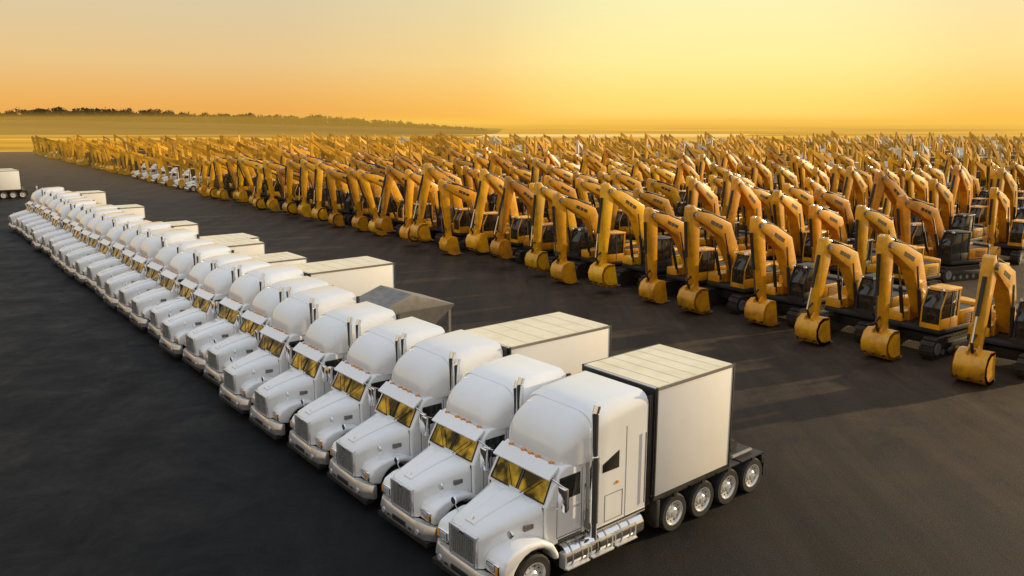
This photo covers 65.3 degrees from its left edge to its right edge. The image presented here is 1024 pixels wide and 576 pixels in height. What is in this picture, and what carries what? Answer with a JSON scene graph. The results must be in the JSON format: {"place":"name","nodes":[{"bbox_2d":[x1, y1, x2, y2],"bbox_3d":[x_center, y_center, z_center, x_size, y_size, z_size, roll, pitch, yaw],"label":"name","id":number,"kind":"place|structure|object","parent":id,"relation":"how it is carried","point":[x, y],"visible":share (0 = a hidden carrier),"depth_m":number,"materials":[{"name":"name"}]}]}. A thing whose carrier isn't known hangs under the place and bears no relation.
{"place":"outdoors","nodes":[
{"label":"outdoors","id":0,"kind":"place"},
{"bbox_2d":[0,120,501,134],"bbox_3d":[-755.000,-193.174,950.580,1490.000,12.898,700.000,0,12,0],"label":"hill","id":1,"kind":"structure","parent":0,"point":[46,127],"depth_m":698.10,"materials":[{"name":"green plant"}]},
{"bbox_2d":[0,152,1023,575],"bbox_3d":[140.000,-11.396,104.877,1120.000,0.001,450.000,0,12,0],"label":"asphalt yard","id":2,"kind":"structure","parent":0,"point":[128,446],"depth_m":25.64,"materials":[{"name":"grey asphalt"}]},
{"bbox_2d":[0,170,27,198],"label":"semi truck","id":3,"kind":"object","parent":2,"relation":"on","point":[10,184],"visible":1,"depth_m":107.81,"materials":[{"name":"silver metal"}]},
{"bbox_2d":[16,190,71,233],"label":"semi truck","id":4,"kind":"object","parent":2,"relation":"on","point":[43,199],"visible":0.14,"depth_m":73.43,"materials":[{"name":"silver metal"}]},
{"bbox_2d":[21,191,81,236],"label":"semi truck","id":5,"kind":"object","parent":2,"relation":"on","point":[41,210],"visible":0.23,"depth_m":71.35,"materials":[{"name":"silver metal"}]},
{"bbox_2d":[24,195,82,240],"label":"semi truck","id":6,"kind":"object","parent":2,"relation":"on","point":[54,203],"visible":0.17,"depth_m":69.00,"materials":[{"name":"silver metal"}]},
{"bbox_2d":[8,186,107,230],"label":"semi truck","id":7,"kind":"object","parent":2,"relation":"on","point":[98,196],"visible":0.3,"depth_m":76.11,"materials":[{"name":"silver metal"}]},
{"bbox_2d":[30,197,94,242],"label":"semi truck","id":8,"kind":"object","parent":2,"relation":"on","point":[53,214],"visible":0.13,"depth_m":67.24,"materials":[{"name":"silver metal"}]},
{"bbox_2d":[32,199,95,249],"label":"semi truck","id":9,"kind":"object","parent":2,"relation":"on","point":[65,209],"visible":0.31,"depth_m":64.30,"materials":[{"name":"silver metal"}]},
{"bbox_2d":[48,204,119,256],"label":"semi truck","id":10,"kind":"object","parent":2,"relation":"on","point":[69,234],"visible":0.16,"depth_m":60.52,"materials":[{"name":"silver metal"}]},
{"bbox_2d":[51,208,121,264],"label":"semi truck","id":11,"kind":"object","parent":2,"relation":"on","point":[85,219],"visible":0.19,"depth_m":57.81,"materials":[{"name":"silver metal"}]},
{"bbox_2d":[57,211,129,269],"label":"semi truck","id":12,"kind":"object","parent":2,"relation":"on","point":[94,222],"visible":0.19,"depth_m":55.66,"materials":[{"name":"silver metal"}]},
{"bbox_2d":[41,203,146,253],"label":"semi truck","id":13,"kind":"object","parent":2,"relation":"on","point":[137,209],"visible":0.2,"depth_m":62.86,"materials":[{"name":"silver metal"}]},
{"bbox_2d":[64,213,145,276],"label":"semi truck","id":14,"kind":"object","parent":2,"relation":"on","point":[104,227],"visible":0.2,"depth_m":53.36,"materials":[{"name":"silver metal"}]},
{"bbox_2d":[86,221,173,290],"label":"semi truck","id":15,"kind":"object","parent":2,"relation":"on","point":[128,235],"visible":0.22,"depth_m":49.12,"materials":[{"name":"silver metal"}]},
{"bbox_2d":[95,227,175,297],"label":"semi truck","id":16,"kind":"object","parent":2,"relation":"on","point":[123,266],"visible":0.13,"depth_m":46.78,"materials":[{"name":"silver metal"}]},
{"bbox_2d":[74,220,199,283],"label":"semi truck","id":17,"kind":"object","parent":2,"relation":"on","point":[114,233],"visible":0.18,"depth_m":51.20,"materials":[{"name":"silver metal"}]},
{"bbox_2d":[129,243,233,329],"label":"semi truck","id":18,"kind":"object","parent":2,"relation":"on","point":[183,263],"visible":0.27,"depth_m":40.03,"materials":[{"name":"silver metal"}]},
{"bbox_2d":[103,229,259,308],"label":"semi truck","id":19,"kind":"object","parent":2,"relation":"on","point":[150,247],"visible":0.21,"depth_m":44.65,"materials":[{"name":"silver metal"}]},
{"bbox_2d":[117,238,265,318],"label":"semi truck","id":20,"kind":"object","parent":2,"relation":"on","point":[165,255],"visible":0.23,"depth_m":42.87,"materials":[{"name":"silver metal"}]},
{"bbox_2d":[159,258,270,356],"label":"semi truck","id":21,"kind":"object","parent":2,"relation":"on","point":[218,281],"visible":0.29,"depth_m":35.51,"materials":[{"name":"silver metal"}]},
{"bbox_2d":[198,159,232,196],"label":"excavator","id":22,"kind":"object","parent":2,"relation":"on","point":[203,188],"visible":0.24,"depth_m":110.53,"materials":[{"name":"metal"}]},
{"bbox_2d":[206,158,238,198],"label":"excavator","id":23,"kind":"object","parent":2,"relation":"on","point":[211,191],"visible":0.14,"depth_m":107.63,"materials":[{"name":"metal"}]},
{"bbox_2d":[148,251,307,339],"bbox_3d":[-13.140,0.053,40.337,9.767,3.853,2.935,-9,15,-38],"label":"semi truck","id":24,"kind":"object","parent":2,"relation":"on","point":[192,282],"visible":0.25,"depth_m":38.33,"materials":[{"name":"silver metal"}]},
{"bbox_2d":[213,156,249,200],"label":"excavator","id":25,"kind":"object","parent":2,"relation":"on","point":[222,193],"visible":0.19,"depth_m":104.80,"materials":[{"name":"metal"}]},
{"bbox_2d":[226,155,262,201],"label":"excavator","id":26,"kind":"object","parent":2,"relation":"on","point":[230,162],"visible":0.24,"depth_m":102.69,"materials":[{"name":"metal"}]},
{"bbox_2d":[236,153,268,201],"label":"excavator","id":27,"kind":"object","parent":2,"relation":"on","point":[241,195],"visible":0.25,"depth_m":99.46,"materials":[{"name":"metal"}]},
{"bbox_2d":[238,157,286,205],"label":"excavator","id":28,"kind":"object","parent":2,"relation":"on","point":[243,164],"visible":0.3,"depth_m":96.62,"materials":[{"name":"metal"}]},
{"bbox_2d":[203,276,332,386],"bbox_3d":[-7.953,1.374,33.834,9.800,3.915,2.945,-10,15,-40],"label":"semi truck","id":29,"kind":"object","parent":2,"relation":"on","point":[256,316],"visible":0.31,"depth_m":31.47,"materials":[{"name":"silver metal"}]},
{"bbox_2d":[252,165,293,209],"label":"excavator","id":30,"kind":"object","parent":2,"relation":"on","point":[258,202],"visible":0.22,"depth_m":94.12,"materials":[{"name":"metal"}]},
{"bbox_2d":[262,160,307,211],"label":"excavator","id":31,"kind":"object","parent":2,"relation":"on","point":[272,204],"visible":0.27,"depth_m":91.77,"materials":[{"name":"metal"}]},
{"bbox_2d":[182,256,395,372],"bbox_3d":[-9.528,0.869,35.930,10.010,4.050,3.008,-9,15,-38],"label":"semi truck","id":32,"kind":"object","parent":2,"relation":"on","point":[359,276],"visible":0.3,"depth_m":34.45,"materials":[{"name":"silver metal"}]},
{"bbox_2d":[276,167,322,214],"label":"excavator","id":33,"kind":"object","parent":2,"relation":"on","point":[280,174],"visible":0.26,"depth_m":88.77,"materials":[{"name":"metal"}]},
{"bbox_2d":[283,158,326,214],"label":"excavator","id":34,"kind":"object","parent":2,"relation":"on","point":[289,206],"visible":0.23,"depth_m":85.99,"materials":[{"name":"metal"}]},
{"bbox_2d":[298,159,343,216],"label":"excavator","id":35,"kind":"object","parent":2,"relation":"on","point":[304,209],"visible":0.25,"depth_m":83.35,"materials":[{"name":"metal"}]},
{"bbox_2d":[249,301,399,439],"bbox_3d":[-4.530,2.381,29.017,9.774,3.905,2.937,-9,15,-38],"label":"semi truck","id":36,"kind":"object","parent":2,"relation":"on","point":[330,338],"visible":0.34,"depth_m":26.57,"materials":[{"name":"silver metal"}]},
{"bbox_2d":[311,160,354,224],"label":"excavator","id":37,"kind":"object","parent":2,"relation":"on","point":[319,211],"visible":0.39,"depth_m":80.08,"materials":[{"name":"metal"}]},
{"bbox_2d":[218,285,453,414],"bbox_3d":[-6.383,1.840,31.309,9.843,4.031,2.958,-10,15,-39],"label":"semi truck","id":38,"kind":"object","parent":2,"relation":"on","point":[292,319],"visible":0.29,"depth_m":29.24,"materials":[{"name":"silver metal"}]},
{"bbox_2d":[325,168,376,227],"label":"excavator","id":39,"kind":"object","parent":2,"relation":"on","point":[335,218],"visible":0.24,"depth_m":78.11,"materials":[{"name":"metal"}]},
{"bbox_2d":[287,316,449,468],"bbox_3d":[-2.626,2.846,26.833,9.721,3.884,2.921,-9,15,-38],"label":"semi truck","id":40,"kind":"object","parent":2,"relation":"on","point":[373,356],"visible":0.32,"depth_m":24.41,"materials":[{"name":"silver metal"}]},
{"bbox_2d":[346,167,396,230],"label":"excavator","id":41,"kind":"object","parent":2,"relation":"on","point":[360,221],"visible":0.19,"depth_m":75.30,"materials":[{"name":"metal"}]},
{"bbox_2d":[357,169,412,235],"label":"excavator","id":42,"kind":"object","parent":2,"relation":"on","point":[363,179],"visible":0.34,"depth_m":72.55,"materials":[{"name":"metal"}]},
{"bbox_2d":[375,165,435,235],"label":"excavator","id":43,"kind":"object","parent":2,"relation":"on","point":[383,221],"visible":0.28,"depth_m":69.69,"materials":[{"name":"metal"}]},
{"bbox_2d":[399,169,453,244],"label":"excavator","id":44,"kind":"object","parent":2,"relation":"on","point":[411,178],"visible":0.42,"depth_m":66.39,"materials":[{"name":"metal"}]},
{"bbox_2d":[410,163,474,249],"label":"excavator","id":45,"kind":"object","parent":2,"relation":"on","point":[460,227],"visible":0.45,"depth_m":64.13,"materials":[{"name":"metal"}]},
{"bbox_2d":[327,311,611,504],"bbox_3d":[-0.807,3.229,24.708,9.887,4.000,2.971,-9,15,-38],"label":"semi truck","id":46,"kind":"object","parent":2,"relation":"on","point":[417,386],"visible":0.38,"depth_m":22.78,"materials":[{"name":"silver metal"}]},
{"bbox_2d":[437,179,509,254],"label":"excavator","id":47,"kind":"object","parent":2,"relation":"on","point":[448,243],"visible":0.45,"depth_m":62.07,"materials":[{"name":"metal"}]},
{"bbox_2d":[378,353,570,547],"bbox_3d":[0.899,3.735,22.568,9.713,3.881,2.919,-10,15,-39],"label":"semi truck","id":48,"kind":"object","parent":2,"relation":"on","point":[443,467],"visible":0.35,"depth_m":20.15,"materials":[{"name":"silver metal"}]},
{"bbox_2d":[463,165,496,211],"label":"excavator","id":49,"kind":"object","parent":2,"relation":"on","point":[468,176],"visible":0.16,"depth_m":77.82,"materials":[{"name":"metal"}]},
{"bbox_2d":[465,169,532,260],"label":"excavator","id":50,"kind":"object","parent":2,"relation":"on","point":[476,240],"visible":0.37,"depth_m":58.82,"materials":[{"name":"metal"}]},
{"bbox_2d":[487,152,527,187],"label":"excavator","id":51,"kind":"object","parent":2,"relation":"on","point":[501,162],"visible":0.11,"depth_m":88.63,"materials":[{"name":"metal"}]},
{"bbox_2d":[31,130,1023,191],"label":"distant excavator fleet","id":52,"kind":"object","parent":2,"relation":"on","point":[972,154],"visible":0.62,"depth_m":175.40,"materials":[{"name":"yellow paint"}]},
{"bbox_2d":[490,176,567,263],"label":"excavator","id":53,"kind":"object","parent":2,"relation":"on","point":[500,245],"visible":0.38,"depth_m":56.42,"materials":[{"name":"metal"}]},
{"bbox_2d":[531,158,558,182],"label":"excavator","id":54,"kind":"object","parent":2,"relation":"on","point":[537,165],"visible":0.07,"depth_m":82.94,"materials":[{"name":"metal"}]},
{"bbox_2d":[525,182,594,271],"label":"excavator","id":55,"kind":"object","parent":2,"relation":"on","point":[537,258],"visible":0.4,"depth_m":53.29,"materials":[{"name":"metal"}]},
{"bbox_2d":[544,175,595,226],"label":"excavator","id":56,"kind":"object","parent":2,"relation":"on","point":[560,186],"visible":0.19,"depth_m":66.75,"materials":[{"name":"metal"}]},
{"bbox_2d":[547,164,598,205],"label":"excavator","id":57,"kind":"object","parent":2,"relation":"on","point":[565,175],"visible":0.16,"depth_m":80.10,"materials":[{"name":"metal"}]},
{"bbox_2d":[579,152,606,197],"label":"excavator","id":58,"kind":"object","parent":2,"relation":"on","point":[597,165],"visible":0.13,"depth_m":90.69,"materials":[{"name":"metal"}]},
{"bbox_2d":[550,192,638,283],"bbox_3d":[5.750,-3.456,52.340,7.496,5.897,2.935,-7,14,-32],"label":"excavator","id":59,"kind":"object","parent":2,"relation":"on","point":[563,269],"visible":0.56,"depth_m":51.25,"materials":[{"name":"metal"}]},
{"bbox_2d":[432,343,764,575],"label":"semi truck","id":60,"kind":"object","parent":2,"relation":"on","point":[596,458],"visible":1,"depth_m":18.70,"materials":[{"name":"white metal"}]},
{"bbox_2d":[575,177,631,237],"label":"excavator","id":61,"kind":"object","parent":2,"relation":"on","point":[582,188],"visible":0.18,"depth_m":64.51,"materials":[{"name":"metal"}]},
{"bbox_2d":[588,182,682,287],"bbox_3d":[8.181,-3.292,49.579,7.698,6.702,2.989,-8,14,-34],"label":"excavator","id":62,"kind":"object","parent":2,"relation":"on","point":[602,272],"visible":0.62,"depth_m":48.56,"materials":[{"name":"metal"}]},
{"bbox_2d":[610,186,665,239],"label":"excavator","id":63,"kind":"object","parent":2,"relation":"on","point":[614,211],"visible":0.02,"depth_m":61.53,"materials":[{"name":"metal"}]},
{"bbox_2d":[610,170,673,211],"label":"excavator","id":64,"kind":"object","parent":2,"relation":"on","point":[631,183],"visible":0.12,"depth_m":72.01,"materials":[{"name":"metal"}]},
{"bbox_2d":[628,158,665,198],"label":"excavator","id":65,"kind":"object","parent":2,"relation":"on","point":[641,167],"visible":0.06,"depth_m":85.25,"materials":[{"name":"metal"}]},
{"bbox_2d":[650,165,685,202],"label":"excavator","id":66,"kind":"object","parent":2,"relation":"on","point":[668,176],"visible":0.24,"depth_m":82.37,"materials":[{"name":"metal"}]},
{"bbox_2d":[633,188,706,244],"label":"excavator","id":67,"kind":"object","parent":2,"relation":"on","point":[658,201],"visible":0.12,"depth_m":59.69,"materials":[{"name":"metal"}]},
{"bbox_2d":[655,158,685,189],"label":"excavator","id":68,"kind":"object","parent":2,"relation":"on","point":[667,165],"visible":0.11,"depth_m":91.12,"materials":[{"name":"metal"}]},
{"bbox_2d":[645,178,698,216],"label":"excavator","id":69,"kind":"object","parent":2,"relation":"on","point":[669,192],"visible":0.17,"depth_m":70.92,"materials":[{"name":"metal"}]},
{"bbox_2d":[638,207,725,303],"bbox_3d":[10.346,-2.126,46.780,7.060,5.554,2.764,-8,14,-33],"label":"excavator","id":70,"kind":"object","parent":2,"relation":"on","point":[652,288],"visible":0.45,"depth_m":45.66,"materials":[{"name":"metal"}]},
{"bbox_2d":[669,159,720,208],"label":"excavator","id":71,"kind":"object","parent":2,"relation":"on","point":[682,166],"visible":0.15,"depth_m":79.08,"materials":[{"name":"metal"}]},
{"bbox_2d":[698,154,721,200],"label":"excavator","id":72,"kind":"object","parent":2,"relation":"on","point":[704,162],"visible":0.09,"depth_m":88.22,"materials":[{"name":"metal"}]},
{"bbox_2d":[688,178,749,247],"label":"excavator","id":73,"kind":"object","parent":2,"relation":"on","point":[706,195],"visible":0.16,"depth_m":57.04,"materials":[{"name":"metal"}]},
{"bbox_2d":[677,205,779,313],"bbox_3d":[12.282,-1.803,44.270,7.560,5.948,2.960,-8,14,-32],"label":"excavator","id":74,"kind":"object","parent":2,"relation":"on","point":[732,286],"visible":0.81,"depth_m":43.20,"materials":[{"name":"metal"}]},
{"bbox_2d":[720,170,767,229],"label":"excavator","id":75,"kind":"object","parent":2,"relation":"on","point":[728,176],"visible":0.09,"depth_m":64.34,"materials":[{"name":"metal"}]},
{"bbox_2d":[716,177,775,260],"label":"excavator","id":76,"kind":"object","parent":2,"relation":"on","point":[746,195],"visible":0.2,"depth_m":53.51,"materials":[{"name":"metal"}]},
{"bbox_2d":[750,160,777,194],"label":"excavator","id":77,"kind":"object","parent":2,"relation":"on","point":[762,170],"visible":0.16,"depth_m":84.17,"materials":[{"name":"metal"}]},
{"bbox_2d":[743,184,807,235],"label":"excavator","id":78,"kind":"object","parent":2,"relation":"on","point":[764,197],"visible":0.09,"depth_m":62.47,"materials":[{"name":"metal"}]},
{"bbox_2d":[776,167,804,220],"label":"excavator","id":79,"kind":"object","parent":2,"relation":"on","point":[783,174],"visible":0.09,"depth_m":80.47,"materials":[{"name":"metal"}]},
{"bbox_2d":[744,216,842,326],"bbox_3d":[14.522,-1.085,41.448,6.804,5.689,2.782,-8,14,-35],"label":"excavator","id":80,"kind":"object","parent":2,"relation":"on","point":[788,293],"visible":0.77,"depth_m":40.47,"materials":[{"name":"metal"}]},
{"bbox_2d":[771,190,828,263],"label":"excavator","id":81,"kind":"object","parent":2,"relation":"on","point":[787,205],"visible":0.34,"depth_m":51.23,"materials":[{"name":"metal"}]},
{"bbox_2d":[782,183,829,237],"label":"excavator","id":82,"kind":"object","parent":2,"relation":"on","point":[805,199],"visible":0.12,"depth_m":59.71,"materials":[{"name":"metal"}]},
{"bbox_2d":[797,160,838,192],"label":"excavator","id":83,"kind":"object","parent":2,"relation":"on","point":[804,167],"visible":0.18,"depth_m":87.50,"materials":[{"name":"metal"}]},
{"bbox_2d":[805,167,850,220],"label":"excavator","id":84,"kind":"object","parent":2,"relation":"on","point":[820,177],"visible":0.12,"depth_m":78.06,"materials":[{"name":"metal"}]},
{"bbox_2d":[808,204,875,285],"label":"excavator","id":85,"kind":"object","parent":2,"relation":"on","point":[831,221],"visible":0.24,"depth_m":48.34,"materials":[{"name":"metal"}]},
{"bbox_2d":[813,188,877,240],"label":"excavator","id":86,"kind":"object","parent":2,"relation":"on","point":[835,202],"visible":0.22,"depth_m":56.75,"materials":[{"name":"metal"}]},
{"bbox_2d":[830,164,869,213],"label":"excavator","id":87,"kind":"object","parent":2,"relation":"on","point":[838,171],"visible":0.12,"depth_m":75.52,"materials":[{"name":"metal"}]},
{"bbox_2d":[794,236,907,344],"bbox_3d":[16.568,-0.162,38.551,7.225,5.061,2.766,-8,14,-35],"label":"excavator","id":88,"kind":"object","parent":2,"relation":"on","point":[852,304],"visible":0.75,"depth_m":37.61,"materials":[{"name":"metal"}]},
{"bbox_2d":[842,166,893,222],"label":"excavator","id":89,"kind":"object","parent":2,"relation":"on","point":[854,179],"visible":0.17,"depth_m":66.07,"materials":[{"name":"metal"}]},
{"bbox_2d":[855,205,941,286],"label":"excavator","id":90,"kind":"object","parent":2,"relation":"on","point":[878,223],"visible":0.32,"depth_m":46.00,"materials":[{"name":"metal"}]},
{"bbox_2d":[867,171,931,247],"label":"excavator","id":91,"kind":"object","parent":2,"relation":"on","point":[890,188],"visible":0.2,"depth_m":55.00,"materials":[{"name":"metal"}]},
{"bbox_2d":[861,234,975,360],"bbox_3d":[18.379,0.118,35.928,7.093,5.580,2.777,-8,14,-34],"label":"excavator","id":92,"kind":"object","parent":2,"relation":"on","point":[934,320],"visible":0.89,"depth_m":35.08,"materials":[{"name":"metal"}]},
{"bbox_2d":[905,170,955,218],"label":"excavator","id":93,"kind":"object","parent":2,"relation":"on","point":[917,182],"visible":0.15,"depth_m":69.67,"materials":[{"name":"metal"}]},
{"bbox_2d":[896,195,990,282],"bbox_3d":[28.150,-3.411,52.693,7.857,5.667,2.952,-5,13,-23],"label":"excavator","id":94,"kind":"object","parent":2,"relation":"on","point":[957,252],"visible":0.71,"depth_m":51.89,"materials":[{"name":"metal"}]},
{"bbox_2d":[928,179,983,241],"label":"excavator","id":95,"kind":"object","parent":2,"relation":"on","point":[941,194],"visible":0.36,"depth_m":60.87,"materials":[{"name":"metal"}]},
{"bbox_2d":[949,165,987,240],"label":"excavator","id":96,"kind":"object","parent":2,"relation":"on","point":[960,180],"visible":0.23,"depth_m":67.72,"materials":[{"name":"metal"}]},
{"bbox_2d":[954,162,988,213],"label":"excavator","id":97,"kind":"object","parent":2,"relation":"on","point":[980,201],"visible":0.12,"depth_m":75.90,"materials":[{"name":"metal"}]},
{"bbox_2d":[955,175,988,209],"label":"excavator","id":98,"kind":"object","parent":2,"relation":"on","point":[978,192],"visible":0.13,"depth_m":83.47,"materials":[{"name":"metal"}]},
{"bbox_2d":[951,254,1023,384],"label":"excavator","id":99,"kind":"object","parent":2,"relation":"on","point":[996,329],"visible":1,"depth_m":31.69,"materials":[{"name":"metal"}]},
{"bbox_2d":[981,167,1023,240],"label":"excavator","id":100,"kind":"object","parent":2,"relation":"on","point":[1005,182],"visible":0.25,"depth_m":64.85,"materials":[{"name":"metal"}]},
{"bbox_2d":[983,187,1023,264],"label":"excavator","id":101,"kind":"object","parent":2,"relation":"on","point":[1003,238],"visible":0.81,"depth_m":58.27,"materials":[{"name":"metal"}]},
{"bbox_2d":[1010,162,1023,190],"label":"excavator","id":102,"kind":"object","parent":2,"relation":"on","point":[1017,170],"visible":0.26,"depth_m":93.17,"materials":[{"name":"metal"}]},
{"bbox_2d":[0,122,1023,151],"bbox_3d":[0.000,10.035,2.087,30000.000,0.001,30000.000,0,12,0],"label":"ground","id":103,"kind":"structure","parent":0,"point":[24,143],"depth_m":956.15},
{"bbox_2d":[0,106,486,130],"bbox_3d":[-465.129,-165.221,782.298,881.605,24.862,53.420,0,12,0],"label":"distant tree line","id":104,"kind":"object","parent":103,"relation":"on","point":[97,114],"visible":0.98,"depth_m":771.32,"materials":[{"name":"green plant"}]},
{"bbox_2d":[0,0,1023,121],"label":"sky","id":105,"kind":"structure","parent":0,"point":[393,60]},
{"bbox_2d":[478,134,749,136],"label":"pale field strip","id":106,"kind":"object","parent":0,"point":[610,135],"visible":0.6,"depth_m":607.32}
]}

